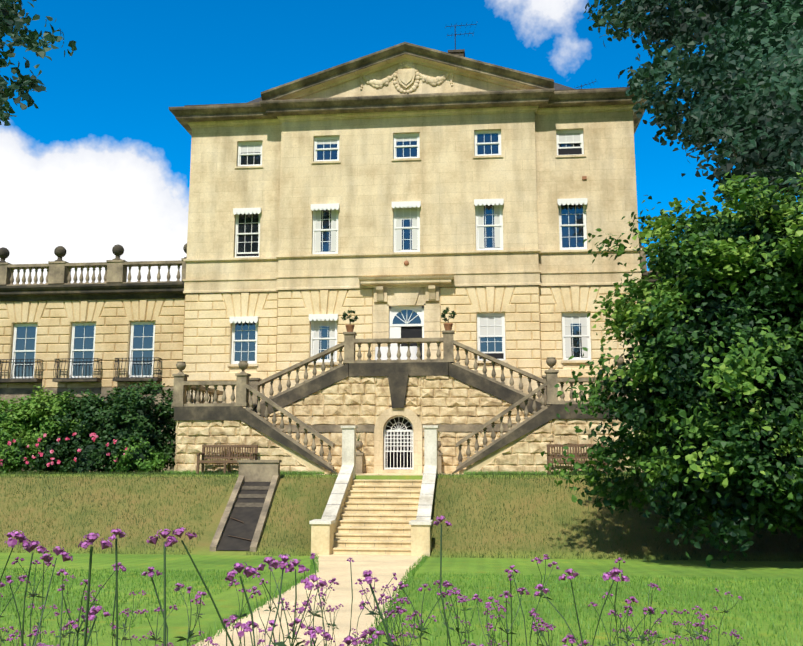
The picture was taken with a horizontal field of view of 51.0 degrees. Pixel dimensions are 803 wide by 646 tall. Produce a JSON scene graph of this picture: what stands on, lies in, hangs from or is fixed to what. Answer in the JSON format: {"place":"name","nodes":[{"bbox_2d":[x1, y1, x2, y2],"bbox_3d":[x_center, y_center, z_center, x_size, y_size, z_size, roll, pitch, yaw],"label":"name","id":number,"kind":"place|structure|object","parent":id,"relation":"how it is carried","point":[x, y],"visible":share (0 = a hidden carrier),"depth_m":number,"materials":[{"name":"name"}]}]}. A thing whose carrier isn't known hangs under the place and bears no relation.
{"place":"outdoors","nodes":[
{"label":"outdoors","id":0,"kind":"place"},
{"bbox_2d":[195,473,465,645],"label":"gravel path","id":1,"kind":"structure","parent":0,"point":[383,568],"depth_m":11.11,"materials":[{"name":"beige gravel"}]},
{"bbox_2d":[0,0,798,283],"label":"sky","id":2,"kind":"structure","parent":0,"point":[103,161],"materials":[{"name":"blue"}]},
{"bbox_2d":[0,471,802,645],"bbox_3d":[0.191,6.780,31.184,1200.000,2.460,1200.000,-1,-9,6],"label":"ground","id":3,"kind":"structure","parent":0,"point":[205,558],"depth_m":19.76,"materials":[{"name":"green plant"}]},
{"bbox_2d":[0,0,76,125],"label":"tree bough","id":4,"kind":"object","parent":3,"relation":"on","point":[10,16],"visible":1,"depth_m":20.21,"materials":[{"name":"green plant"}]},
{"bbox_2d":[0,379,176,473],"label":"border shrub","id":5,"kind":"object","parent":3,"relation":"on","point":[120,432],"visible":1,"depth_m":28.70,"materials":[{"name":"green plant"}]},
{"bbox_2d":[0,243,186,471],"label":"wing","id":6,"kind":"structure","parent":3,"relation":"on","point":[59,332],"depth_m":34.22,"materials":[{"name":"beige stone"}]},
{"bbox_2d":[196,445,257,473],"bbox_3d":[-5.614,4.399,27.116,1.850,0.940,0.580,-1,-9,6],"label":"garden bench","id":7,"kind":"object","parent":3,"relation":"on","point":[252,456],"visible":0.83,"depth_m":27.35,"materials":[{"name":"brown wood"}]},
{"bbox_2d":[210,460,281,551],"bbox_3d":[-4.378,5.306,23.802,1.333,2.830,4.109,0,-9,1],"label":"bank tunnel portal","id":8,"kind":"object","parent":3,"relation":"on","point":[241,525],"visible":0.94,"depth_m":23.92,"materials":[{"name":"stone"}]},
{"bbox_2d":[0,515,743,645],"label":"purple flowers","id":9,"kind":"object","parent":3,"relation":"on","point":[248,571],"visible":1,"depth_m":2.91,"materials":[{"name":"purple plant"}]},
{"bbox_2d":[309,425,438,555],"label":"garden steps","id":10,"kind":"structure","parent":3,"relation":"on","point":[404,529],"depth_m":23.31,"materials":[{"name":"stone"}]},
{"bbox_2d":[345,474,412,546],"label":"step joints","id":11,"kind":"object","parent":10,"relation":"on","point":[382,513],"visible":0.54,"depth_m":24.70,"materials":[{"name":"beige stone"}]},
{"bbox_2d":[162,469,630,474],"bbox_3d":[-0.266,4.728,26.707,15.143,0.160,0.588,-1,-9,6],"label":"grass fringe","id":12,"kind":"object","parent":3,"relation":"on","point":[317,471],"depth_m":26.96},
{"bbox_2d":[171,330,626,473],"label":"double exterior staircase","id":13,"kind":"structure","parent":3,"relation":"on","point":[389,407],"depth_m":28.44,"materials":[{"name":"stone"}]},
{"bbox_2d":[341,307,456,473],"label":"potted plants","id":14,"kind":"object","parent":13,"relation":"on","point":[359,444],"visible":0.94,"depth_m":29.38,"materials":[{"name":"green plant"}]},
{"bbox_2d":[0,469,802,561],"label":"bank grass","id":15,"kind":"structure","parent":3,"relation":"on","point":[152,473],"depth_m":23.58,"materials":[{"name":"green plant"}]},
{"bbox_2d":[169,42,646,472],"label":"facade","id":16,"kind":"structure","parent":3,"relation":"on","point":[532,281],"depth_m":33.03,"materials":[{"name":"stone"}]},
{"bbox_2d":[358,261,453,359],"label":"garden door","id":17,"kind":"structure","parent":16,"relation":"attached to","point":[406,295],"depth_m":32.34,"materials":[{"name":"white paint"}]},
{"bbox_2d":[359,61,454,92],"bbox_3d":[0.192,-9.928,33.901,3.888,1.425,0.201,-1,-9,6],"label":"pediment relief carving","id":18,"kind":"object","parent":16,"relation":"attached to","point":[406,77],"visible":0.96,"depth_m":33.83,"materials":[{"name":"stone"}]},
{"bbox_2d":[229,130,590,363],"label":"sash windows","id":19,"kind":"structure","parent":16,"relation":"attached to","point":[576,337],"depth_m":33.07,"materials":[{"name":"white paint"}]},
{"bbox_2d":[445,21,595,88],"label":"roof aerials","id":20,"kind":"object","parent":16,"relation":"on","point":[581,86],"visible":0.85,"depth_m":35.25,"materials":[{"name":"black metal"}]},
{"bbox_2d":[547,444,606,473],"bbox_3d":[5.433,4.226,26.051,1.800,0.940,0.580,-1,-9,6],"label":"garden bench","id":21,"kind":"object","parent":3,"relation":"on","point":[549,457],"visible":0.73,"depth_m":26.31,"materials":[{"name":"brown wood"}]},
{"bbox_2d":[624,430,666,471],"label":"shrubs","id":22,"kind":"object","parent":3,"relation":"on","point":[637,454],"visible":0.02,"depth_m":27.11,"materials":[{"name":"green plant"}]},
{"bbox_2d":[639,231,665,300],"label":"wing","id":23,"kind":"structure","parent":3,"relation":"on","point":[646,272],"depth_m":32.35,"materials":[{"name":"beige stone"}]},
{"bbox_2d":[541,169,802,566],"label":"bush","id":24,"kind":"object","parent":3,"relation":"on","point":[714,322],"visible":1,"depth_m":18.42,"materials":[{"name":"green plant"}]},
{"bbox_2d":[583,0,802,211],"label":"tall tree","id":25,"kind":"object","parent":3,"relation":"on","point":[743,75],"visible":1,"depth_m":22.97,"materials":[{"name":"green plant"}]}
]}

